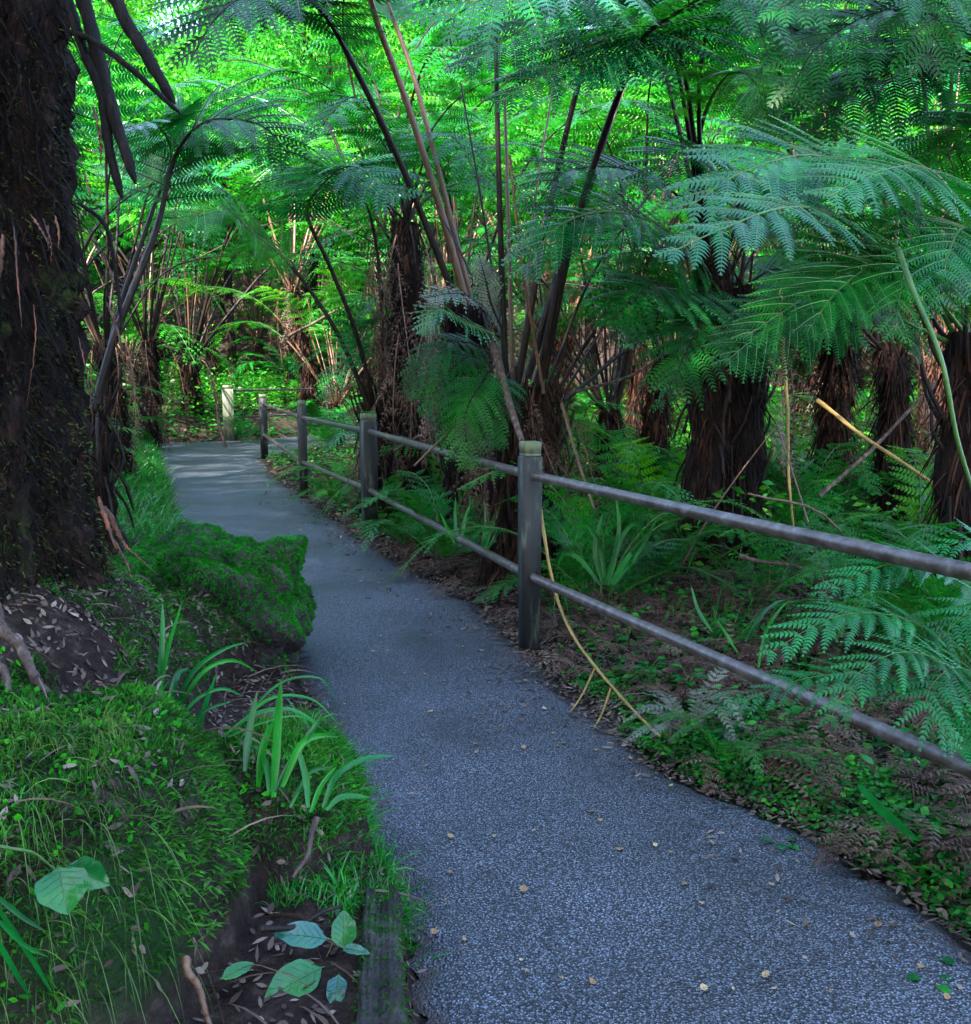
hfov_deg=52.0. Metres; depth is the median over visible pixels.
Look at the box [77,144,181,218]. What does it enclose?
tree fern
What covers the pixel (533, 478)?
path fence
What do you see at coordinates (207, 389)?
undergrowth
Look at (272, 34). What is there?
forest tree
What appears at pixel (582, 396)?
ground fern
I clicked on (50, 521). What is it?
giant tree fern
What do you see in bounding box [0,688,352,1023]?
draped grass
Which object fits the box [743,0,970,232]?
tree fern
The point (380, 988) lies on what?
wooden edging beam
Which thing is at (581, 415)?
ground fern
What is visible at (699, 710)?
ground fern
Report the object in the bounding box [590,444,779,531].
ground fern
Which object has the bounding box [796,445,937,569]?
ground fern
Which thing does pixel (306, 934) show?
green leaf
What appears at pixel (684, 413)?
ground fern
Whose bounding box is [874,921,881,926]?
fallen leaf
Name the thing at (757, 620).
grass
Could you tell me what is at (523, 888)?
fallen leaf
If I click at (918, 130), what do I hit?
forest tree
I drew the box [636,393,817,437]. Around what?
ground fern
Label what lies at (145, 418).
ground fern
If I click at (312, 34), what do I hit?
forest tree
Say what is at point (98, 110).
tree fern
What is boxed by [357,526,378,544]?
seedling
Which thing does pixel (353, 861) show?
verge grass
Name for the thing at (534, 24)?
forest tree
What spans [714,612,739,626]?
seedling
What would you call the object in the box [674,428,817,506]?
ground fern
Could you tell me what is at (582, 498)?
ground fern
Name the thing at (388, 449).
ground fern
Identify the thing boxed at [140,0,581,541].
tree fern
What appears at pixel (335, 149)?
tree fern
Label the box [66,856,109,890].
green leaf
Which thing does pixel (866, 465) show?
ground fern
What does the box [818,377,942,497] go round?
fallen stick
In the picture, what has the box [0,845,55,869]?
arching stem
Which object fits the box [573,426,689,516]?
ground fern
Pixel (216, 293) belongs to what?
tree fern
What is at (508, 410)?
tree fern
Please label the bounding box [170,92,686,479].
tree fern
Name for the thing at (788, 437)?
fallen stick
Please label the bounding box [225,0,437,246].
forest tree
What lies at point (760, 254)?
forest tree
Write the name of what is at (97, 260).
forest tree
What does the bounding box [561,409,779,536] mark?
ground fern
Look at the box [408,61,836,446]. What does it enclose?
tree fern
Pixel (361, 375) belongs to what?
tree fern
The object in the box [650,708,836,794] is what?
ground fern
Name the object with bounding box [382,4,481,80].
forest tree
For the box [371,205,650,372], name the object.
tree fern
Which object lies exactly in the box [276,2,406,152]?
forest tree
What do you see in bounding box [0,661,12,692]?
driftwood stick
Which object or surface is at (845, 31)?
tree fern
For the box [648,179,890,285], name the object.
tree fern
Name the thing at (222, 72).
tree fern
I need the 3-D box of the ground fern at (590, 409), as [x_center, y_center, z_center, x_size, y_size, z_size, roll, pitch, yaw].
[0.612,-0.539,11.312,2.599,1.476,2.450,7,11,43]
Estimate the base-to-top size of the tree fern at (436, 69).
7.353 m
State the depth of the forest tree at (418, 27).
40.67 m
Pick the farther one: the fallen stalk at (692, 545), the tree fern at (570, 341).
the tree fern at (570, 341)
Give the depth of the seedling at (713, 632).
5.08 m
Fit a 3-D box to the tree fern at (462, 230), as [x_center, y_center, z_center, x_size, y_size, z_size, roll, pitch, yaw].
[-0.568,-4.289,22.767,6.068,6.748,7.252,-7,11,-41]
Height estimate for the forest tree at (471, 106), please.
8.352 m
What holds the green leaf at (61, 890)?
on the ground at (236, 937)
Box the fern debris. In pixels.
[0,448,970,1023]
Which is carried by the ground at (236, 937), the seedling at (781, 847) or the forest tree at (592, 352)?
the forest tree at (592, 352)
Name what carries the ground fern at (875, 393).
on the ground at (236, 937)
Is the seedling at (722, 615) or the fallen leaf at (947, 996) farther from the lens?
the seedling at (722, 615)
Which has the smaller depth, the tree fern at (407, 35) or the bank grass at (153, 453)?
the bank grass at (153, 453)
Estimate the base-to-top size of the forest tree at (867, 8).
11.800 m
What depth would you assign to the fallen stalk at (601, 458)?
9.00 m
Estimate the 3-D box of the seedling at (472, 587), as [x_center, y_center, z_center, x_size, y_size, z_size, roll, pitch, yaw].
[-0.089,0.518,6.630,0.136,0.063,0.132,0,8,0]
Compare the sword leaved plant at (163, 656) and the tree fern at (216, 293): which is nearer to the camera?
the sword leaved plant at (163, 656)
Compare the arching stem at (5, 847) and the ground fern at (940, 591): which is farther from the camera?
the ground fern at (940, 591)
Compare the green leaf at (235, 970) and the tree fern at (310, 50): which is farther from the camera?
the tree fern at (310, 50)
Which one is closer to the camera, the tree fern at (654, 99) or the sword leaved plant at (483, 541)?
the sword leaved plant at (483, 541)
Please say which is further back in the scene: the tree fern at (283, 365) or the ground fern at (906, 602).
the tree fern at (283, 365)
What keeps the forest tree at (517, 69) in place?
on the ground at (236, 937)
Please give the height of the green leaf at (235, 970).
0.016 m
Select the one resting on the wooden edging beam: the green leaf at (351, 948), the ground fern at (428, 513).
the green leaf at (351, 948)
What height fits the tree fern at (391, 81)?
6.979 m
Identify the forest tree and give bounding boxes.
[67,0,124,149]
[72,62,257,372]
[74,0,178,159]
[75,0,172,62]
[91,8,356,394]
[92,0,328,283]
[155,29,323,306]
[169,20,322,163]
[172,0,223,97]
[200,8,317,63]
[220,107,417,377]
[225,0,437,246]
[227,3,409,147]
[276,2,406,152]
[336,0,477,179]
[359,0,525,116]
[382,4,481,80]
[405,0,556,196]
[450,80,577,308]
[470,27,744,400]
[470,34,591,142]
[476,0,658,155]
[487,0,579,71]
[533,0,646,87]
[591,0,786,278]
[665,108,849,270]
[735,137,929,277]
[745,0,960,116]
[815,22,929,100]
[820,0,966,99]
[822,91,969,284]
[847,170,970,370]
[878,4,970,90]
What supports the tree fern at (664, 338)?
on the ground at (236, 937)
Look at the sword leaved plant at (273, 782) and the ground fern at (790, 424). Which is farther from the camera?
the ground fern at (790, 424)
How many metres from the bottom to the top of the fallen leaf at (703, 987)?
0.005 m
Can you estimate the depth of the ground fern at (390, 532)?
8.03 m
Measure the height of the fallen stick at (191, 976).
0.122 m
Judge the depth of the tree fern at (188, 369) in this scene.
22.12 m
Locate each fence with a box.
[222,383,342,440]
[259,394,970,778]
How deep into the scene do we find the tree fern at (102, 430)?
6.84 m
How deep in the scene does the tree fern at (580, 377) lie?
23.19 m
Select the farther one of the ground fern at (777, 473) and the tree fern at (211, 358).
the tree fern at (211, 358)
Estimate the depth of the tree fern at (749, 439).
6.09 m
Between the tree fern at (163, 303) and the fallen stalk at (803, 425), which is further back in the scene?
the tree fern at (163, 303)
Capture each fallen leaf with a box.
[431,928,437,933]
[520,885,527,890]
[589,977,596,983]
[700,983,707,990]
[762,970,769,976]
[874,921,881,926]
[944,993,950,998]
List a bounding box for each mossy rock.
[112,521,316,674]
[151,536,256,542]
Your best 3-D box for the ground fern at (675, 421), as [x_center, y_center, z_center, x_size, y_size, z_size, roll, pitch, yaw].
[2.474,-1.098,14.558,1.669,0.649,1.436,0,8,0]
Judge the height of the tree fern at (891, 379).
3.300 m
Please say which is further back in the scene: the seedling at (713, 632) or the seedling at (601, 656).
the seedling at (713, 632)
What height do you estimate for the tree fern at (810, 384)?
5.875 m
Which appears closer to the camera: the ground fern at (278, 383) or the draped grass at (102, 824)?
the draped grass at (102, 824)
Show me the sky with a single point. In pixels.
(161, 15)
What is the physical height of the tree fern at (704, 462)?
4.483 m
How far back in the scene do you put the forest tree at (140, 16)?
33.77 m
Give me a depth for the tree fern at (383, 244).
12.14 m
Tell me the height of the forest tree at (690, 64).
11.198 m
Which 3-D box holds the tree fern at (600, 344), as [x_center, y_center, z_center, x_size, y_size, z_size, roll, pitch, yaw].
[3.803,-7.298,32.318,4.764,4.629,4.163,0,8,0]
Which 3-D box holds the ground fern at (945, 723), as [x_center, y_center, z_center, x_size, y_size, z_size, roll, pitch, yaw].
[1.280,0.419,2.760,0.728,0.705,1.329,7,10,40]
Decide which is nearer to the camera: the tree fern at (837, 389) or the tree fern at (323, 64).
the tree fern at (837, 389)
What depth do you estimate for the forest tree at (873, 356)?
28.09 m
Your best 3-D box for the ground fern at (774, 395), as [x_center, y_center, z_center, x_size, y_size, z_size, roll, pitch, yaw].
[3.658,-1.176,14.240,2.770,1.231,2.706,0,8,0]
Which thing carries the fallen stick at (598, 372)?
on the tree fern at (655, 427)
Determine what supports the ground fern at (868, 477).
on the ground at (236, 937)
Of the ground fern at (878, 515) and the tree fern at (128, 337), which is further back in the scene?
the tree fern at (128, 337)
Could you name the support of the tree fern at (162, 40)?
on the ground at (236, 937)
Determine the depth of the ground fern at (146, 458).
12.01 m
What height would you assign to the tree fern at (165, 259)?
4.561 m
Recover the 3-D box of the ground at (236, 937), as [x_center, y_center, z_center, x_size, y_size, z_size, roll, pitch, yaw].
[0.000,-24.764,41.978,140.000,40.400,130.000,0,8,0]
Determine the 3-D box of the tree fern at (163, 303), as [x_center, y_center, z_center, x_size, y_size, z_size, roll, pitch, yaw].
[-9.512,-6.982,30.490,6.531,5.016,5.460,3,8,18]
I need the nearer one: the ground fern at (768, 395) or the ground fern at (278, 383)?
the ground fern at (768, 395)
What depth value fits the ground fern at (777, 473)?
8.39 m
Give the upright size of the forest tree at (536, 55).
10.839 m
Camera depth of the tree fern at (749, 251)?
23.66 m
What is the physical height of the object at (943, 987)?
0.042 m
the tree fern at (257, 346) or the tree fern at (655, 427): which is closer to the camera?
the tree fern at (655, 427)
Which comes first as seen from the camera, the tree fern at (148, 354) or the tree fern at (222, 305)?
the tree fern at (148, 354)
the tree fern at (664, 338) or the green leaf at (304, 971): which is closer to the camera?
the green leaf at (304, 971)
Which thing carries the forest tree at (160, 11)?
on the ground at (236, 937)
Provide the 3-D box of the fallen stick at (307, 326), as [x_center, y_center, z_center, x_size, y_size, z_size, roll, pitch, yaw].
[-2.756,-3.497,17.630,0.201,0.719,2.836,-8,11,-44]
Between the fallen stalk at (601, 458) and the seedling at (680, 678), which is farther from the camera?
the fallen stalk at (601, 458)
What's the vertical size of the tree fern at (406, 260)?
4.829 m
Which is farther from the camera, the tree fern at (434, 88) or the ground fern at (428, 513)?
the tree fern at (434, 88)
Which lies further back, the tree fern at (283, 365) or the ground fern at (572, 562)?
the tree fern at (283, 365)
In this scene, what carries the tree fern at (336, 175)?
on the ground at (236, 937)
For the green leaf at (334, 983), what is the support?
on the ground at (236, 937)
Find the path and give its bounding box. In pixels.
[159,434,970,1023]
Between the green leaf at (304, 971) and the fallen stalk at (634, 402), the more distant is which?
the fallen stalk at (634, 402)
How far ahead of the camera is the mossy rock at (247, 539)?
5.88 m
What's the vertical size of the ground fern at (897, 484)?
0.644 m
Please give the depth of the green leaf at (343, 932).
2.35 m
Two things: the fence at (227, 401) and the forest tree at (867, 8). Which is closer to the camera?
the fence at (227, 401)
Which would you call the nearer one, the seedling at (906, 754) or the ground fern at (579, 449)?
the seedling at (906, 754)
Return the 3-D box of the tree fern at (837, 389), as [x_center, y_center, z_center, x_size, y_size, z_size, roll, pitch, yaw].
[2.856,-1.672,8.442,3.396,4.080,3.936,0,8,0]
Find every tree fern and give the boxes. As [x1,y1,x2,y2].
[0,0,181,608]
[69,11,310,479]
[70,110,247,299]
[70,111,292,449]
[71,21,185,295]
[72,8,169,180]
[73,168,225,333]
[74,131,376,418]
[76,232,111,258]
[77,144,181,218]
[79,257,247,406]
[80,238,139,300]
[86,80,317,557]
[90,198,249,359]
[93,197,272,391]
[112,15,191,102]
[122,120,379,429]
[126,215,176,282]
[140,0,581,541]
[150,190,372,376]
[153,136,430,519]
[164,39,310,112]
[168,259,445,445]
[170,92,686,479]
[183,0,594,397]
[195,58,613,522]
[210,140,242,306]
[211,156,260,337]
[213,284,359,371]
[218,317,360,403]
[249,62,432,336]
[250,93,648,338]
[251,112,388,313]
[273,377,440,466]
[275,5,636,375]
[276,163,666,470]
[283,257,378,401]
[284,48,384,130]
[287,255,598,427]
[299,163,615,323]
[305,134,387,270]
[317,3,777,401]
[321,67,472,228]
[337,42,474,186]
[348,38,767,446]
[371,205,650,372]
[383,190,495,239]
[385,114,881,486]
[388,12,449,80]
[392,0,854,600]
[397,88,507,256]
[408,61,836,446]
[443,0,829,571]
[479,279,611,385]
[481,180,659,395]
[483,182,847,497]
[484,168,567,359]
[486,139,529,307]
[499,274,677,399]
[501,124,959,565]
[506,49,917,444]
[515,116,810,370]
[524,31,968,430]
[543,0,970,413]
[545,0,970,472]
[566,138,970,388]
[596,255,617,350]
[632,49,970,516]
[648,178,970,542]
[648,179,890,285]
[653,115,970,660]
[660,2,970,456]
[720,227,793,274]
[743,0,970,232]
[755,93,970,392]
[755,230,933,390]
[856,214,969,351]
[895,182,969,322]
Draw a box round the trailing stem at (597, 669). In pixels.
[542,511,659,736]
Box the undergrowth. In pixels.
[69,9,935,572]
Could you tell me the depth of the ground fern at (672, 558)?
6.50 m
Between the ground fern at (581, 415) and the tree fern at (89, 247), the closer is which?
the ground fern at (581, 415)
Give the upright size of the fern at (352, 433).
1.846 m
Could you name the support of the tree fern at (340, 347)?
on the ground at (236, 937)
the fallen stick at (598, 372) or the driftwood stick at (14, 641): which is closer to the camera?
the driftwood stick at (14, 641)
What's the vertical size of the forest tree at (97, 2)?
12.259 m
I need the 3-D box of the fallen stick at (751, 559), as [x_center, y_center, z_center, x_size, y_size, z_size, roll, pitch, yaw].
[1.576,0.266,5.186,0.510,0.068,0.034,4,9,24]
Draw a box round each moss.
[0,551,373,1023]
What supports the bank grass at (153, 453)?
on the ground at (236, 937)
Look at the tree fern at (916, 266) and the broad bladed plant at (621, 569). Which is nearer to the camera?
the broad bladed plant at (621, 569)
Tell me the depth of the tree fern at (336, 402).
18.90 m
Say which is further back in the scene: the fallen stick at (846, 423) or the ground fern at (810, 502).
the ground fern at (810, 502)
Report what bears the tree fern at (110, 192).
on the ground at (236, 937)
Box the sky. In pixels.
[135,0,588,36]
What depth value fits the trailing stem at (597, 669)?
4.59 m
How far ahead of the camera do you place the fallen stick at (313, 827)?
2.56 m
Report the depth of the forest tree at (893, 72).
38.23 m
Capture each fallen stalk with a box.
[441,563,478,572]
[574,435,654,517]
[623,369,649,426]
[668,420,779,586]
[748,493,884,617]
[775,359,858,459]
[778,429,831,622]
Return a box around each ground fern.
[91,387,191,445]
[91,418,157,470]
[201,411,289,443]
[234,375,323,406]
[267,397,361,447]
[267,462,360,507]
[311,442,447,523]
[342,469,570,563]
[348,481,460,551]
[386,461,781,606]
[430,423,618,472]
[431,400,641,491]
[510,476,794,588]
[553,470,690,565]
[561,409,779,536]
[569,408,642,463]
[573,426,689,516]
[574,391,626,415]
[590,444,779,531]
[603,667,761,751]
[625,415,685,433]
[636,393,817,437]
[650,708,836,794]
[656,422,932,529]
[667,402,768,449]
[671,386,784,418]
[671,387,790,438]
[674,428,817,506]
[675,482,901,559]
[691,526,870,604]
[712,520,970,674]
[718,517,970,764]
[722,521,970,692]
[763,403,877,460]
[764,460,869,510]
[765,418,933,507]
[766,417,926,493]
[768,393,873,444]
[779,586,970,662]
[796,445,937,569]
[825,458,937,546]
[855,392,918,410]
[867,476,930,502]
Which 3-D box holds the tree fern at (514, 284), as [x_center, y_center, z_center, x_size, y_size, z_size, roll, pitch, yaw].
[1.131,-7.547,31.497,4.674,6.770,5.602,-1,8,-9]
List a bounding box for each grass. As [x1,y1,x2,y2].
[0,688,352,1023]
[1,509,887,966]
[89,432,227,555]
[691,586,788,667]
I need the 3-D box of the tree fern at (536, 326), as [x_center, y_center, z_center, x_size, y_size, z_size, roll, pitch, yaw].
[0.416,-3.621,14.534,5.901,6.214,5.860,-6,10,-35]
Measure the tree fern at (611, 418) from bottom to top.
4.714 m
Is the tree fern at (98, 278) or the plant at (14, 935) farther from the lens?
the tree fern at (98, 278)
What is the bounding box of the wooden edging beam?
[348,884,413,1023]
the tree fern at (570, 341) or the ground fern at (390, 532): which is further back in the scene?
the tree fern at (570, 341)
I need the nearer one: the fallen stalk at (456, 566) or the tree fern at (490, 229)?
the fallen stalk at (456, 566)
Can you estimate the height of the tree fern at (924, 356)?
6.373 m
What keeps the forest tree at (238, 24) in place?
on the ground at (236, 937)
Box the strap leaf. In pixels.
[857,784,917,840]
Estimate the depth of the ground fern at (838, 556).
4.77 m
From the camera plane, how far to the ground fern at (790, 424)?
10.83 m
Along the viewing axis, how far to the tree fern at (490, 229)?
35.18 m
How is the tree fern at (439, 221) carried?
on the ground at (236, 937)
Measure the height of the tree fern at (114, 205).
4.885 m
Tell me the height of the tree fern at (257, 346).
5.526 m
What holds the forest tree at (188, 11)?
on the ground at (236, 937)
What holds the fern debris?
on the ground at (236, 937)
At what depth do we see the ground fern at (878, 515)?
6.21 m
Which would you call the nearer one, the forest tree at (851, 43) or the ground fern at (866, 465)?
the ground fern at (866, 465)
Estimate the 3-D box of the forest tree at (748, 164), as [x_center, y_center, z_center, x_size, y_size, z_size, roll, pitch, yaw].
[8.505,-7.889,29.761,7.661,8.784,7.835,-5,9,-31]
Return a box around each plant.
[0,896,52,998]
[157,602,256,728]
[225,675,394,812]
[440,492,503,549]
[557,500,656,585]
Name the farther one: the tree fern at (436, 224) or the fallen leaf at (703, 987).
the tree fern at (436, 224)
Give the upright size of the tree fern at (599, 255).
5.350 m
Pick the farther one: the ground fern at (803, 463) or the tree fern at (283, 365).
the tree fern at (283, 365)
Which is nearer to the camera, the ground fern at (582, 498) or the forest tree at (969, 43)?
the ground fern at (582, 498)
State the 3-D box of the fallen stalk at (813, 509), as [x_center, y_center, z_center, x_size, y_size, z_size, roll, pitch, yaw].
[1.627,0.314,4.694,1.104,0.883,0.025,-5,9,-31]
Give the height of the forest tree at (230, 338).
10.362 m
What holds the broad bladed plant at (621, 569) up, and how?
on the fern debris
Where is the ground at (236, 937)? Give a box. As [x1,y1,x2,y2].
[0,3,970,1023]
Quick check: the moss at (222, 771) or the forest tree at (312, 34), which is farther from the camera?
the forest tree at (312, 34)
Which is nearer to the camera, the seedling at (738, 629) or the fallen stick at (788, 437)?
the seedling at (738, 629)
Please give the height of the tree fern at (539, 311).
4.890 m
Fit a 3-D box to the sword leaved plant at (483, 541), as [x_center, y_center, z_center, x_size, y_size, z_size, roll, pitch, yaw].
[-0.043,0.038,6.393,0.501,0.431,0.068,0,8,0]
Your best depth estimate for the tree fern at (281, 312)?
29.49 m
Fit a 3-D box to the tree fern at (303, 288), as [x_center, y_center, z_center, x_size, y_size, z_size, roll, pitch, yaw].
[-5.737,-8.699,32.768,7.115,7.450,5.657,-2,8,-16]
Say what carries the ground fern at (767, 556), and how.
on the ground at (236, 937)
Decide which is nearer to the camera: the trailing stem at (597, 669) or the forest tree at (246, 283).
the trailing stem at (597, 669)
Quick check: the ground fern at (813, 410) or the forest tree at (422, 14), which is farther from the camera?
the forest tree at (422, 14)
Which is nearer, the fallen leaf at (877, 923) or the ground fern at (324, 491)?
the fallen leaf at (877, 923)
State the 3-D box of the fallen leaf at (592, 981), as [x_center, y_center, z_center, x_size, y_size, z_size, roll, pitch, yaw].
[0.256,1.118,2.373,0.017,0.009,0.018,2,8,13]
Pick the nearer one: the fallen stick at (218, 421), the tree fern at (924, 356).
the tree fern at (924, 356)
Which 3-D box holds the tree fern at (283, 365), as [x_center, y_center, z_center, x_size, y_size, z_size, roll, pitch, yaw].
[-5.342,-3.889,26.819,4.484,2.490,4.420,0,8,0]
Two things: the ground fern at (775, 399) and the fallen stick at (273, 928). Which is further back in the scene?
the ground fern at (775, 399)
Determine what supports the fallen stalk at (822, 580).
on the ground at (236, 937)
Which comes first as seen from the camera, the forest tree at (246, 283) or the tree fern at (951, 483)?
the tree fern at (951, 483)
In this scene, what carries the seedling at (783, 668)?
on the ground at (236, 937)
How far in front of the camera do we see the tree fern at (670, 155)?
16.03 m
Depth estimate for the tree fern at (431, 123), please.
38.15 m
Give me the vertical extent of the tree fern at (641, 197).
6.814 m
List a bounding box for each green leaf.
[34,865,88,914]
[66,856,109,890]
[219,961,253,979]
[265,959,323,997]
[274,921,328,948]
[326,973,346,1002]
[331,910,355,946]
[341,943,369,954]
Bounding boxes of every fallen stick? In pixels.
[181,955,211,1023]
[208,362,227,446]
[260,903,342,931]
[288,293,376,336]
[291,816,320,878]
[393,424,446,451]
[557,320,673,402]
[738,553,839,570]
[778,289,793,525]
[815,398,932,483]
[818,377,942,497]
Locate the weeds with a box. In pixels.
[128,403,970,937]
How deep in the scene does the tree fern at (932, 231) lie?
14.89 m
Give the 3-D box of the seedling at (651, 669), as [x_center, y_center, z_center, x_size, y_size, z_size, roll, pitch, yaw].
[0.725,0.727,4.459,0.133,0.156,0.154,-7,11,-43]
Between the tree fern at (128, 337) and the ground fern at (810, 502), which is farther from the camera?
the tree fern at (128, 337)
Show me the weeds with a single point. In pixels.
(896, 803)
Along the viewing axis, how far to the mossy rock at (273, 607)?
4.69 m
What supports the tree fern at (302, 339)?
on the ground at (236, 937)
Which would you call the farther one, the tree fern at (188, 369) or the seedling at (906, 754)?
the tree fern at (188, 369)
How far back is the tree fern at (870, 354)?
24.85 m
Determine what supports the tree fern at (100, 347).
on the ground at (236, 937)
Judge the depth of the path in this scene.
3.01 m
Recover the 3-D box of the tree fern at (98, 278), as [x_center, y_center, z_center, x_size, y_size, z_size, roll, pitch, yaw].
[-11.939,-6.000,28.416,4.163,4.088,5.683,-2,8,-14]
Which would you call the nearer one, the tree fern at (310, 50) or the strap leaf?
the strap leaf
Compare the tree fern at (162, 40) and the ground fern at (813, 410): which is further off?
the tree fern at (162, 40)
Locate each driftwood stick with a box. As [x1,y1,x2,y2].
[0,603,51,693]
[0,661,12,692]
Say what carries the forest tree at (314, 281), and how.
on the ground at (236, 937)
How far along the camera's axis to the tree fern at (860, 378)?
22.32 m
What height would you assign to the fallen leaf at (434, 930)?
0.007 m
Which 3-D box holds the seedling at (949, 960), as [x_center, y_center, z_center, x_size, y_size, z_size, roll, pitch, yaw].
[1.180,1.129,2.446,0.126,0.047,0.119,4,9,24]
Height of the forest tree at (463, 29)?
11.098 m
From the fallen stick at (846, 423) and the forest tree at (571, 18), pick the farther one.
the forest tree at (571, 18)
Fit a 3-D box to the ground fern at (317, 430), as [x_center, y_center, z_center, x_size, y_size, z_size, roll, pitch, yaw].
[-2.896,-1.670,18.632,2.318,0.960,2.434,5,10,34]
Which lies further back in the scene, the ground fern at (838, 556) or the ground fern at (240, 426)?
the ground fern at (240, 426)
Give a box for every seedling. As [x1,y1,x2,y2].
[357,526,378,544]
[462,583,480,590]
[583,653,603,672]
[633,656,666,681]
[669,664,707,696]
[709,626,721,640]
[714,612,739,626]
[726,620,745,637]
[760,836,799,850]
[772,658,794,674]
[872,727,911,761]
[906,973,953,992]
[940,957,954,964]
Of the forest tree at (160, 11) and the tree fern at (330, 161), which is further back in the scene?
the forest tree at (160, 11)
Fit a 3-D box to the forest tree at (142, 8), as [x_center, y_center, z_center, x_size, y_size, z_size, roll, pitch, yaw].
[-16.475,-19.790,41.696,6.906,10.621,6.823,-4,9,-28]
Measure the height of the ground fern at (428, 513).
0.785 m
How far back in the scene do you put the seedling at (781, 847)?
3.07 m

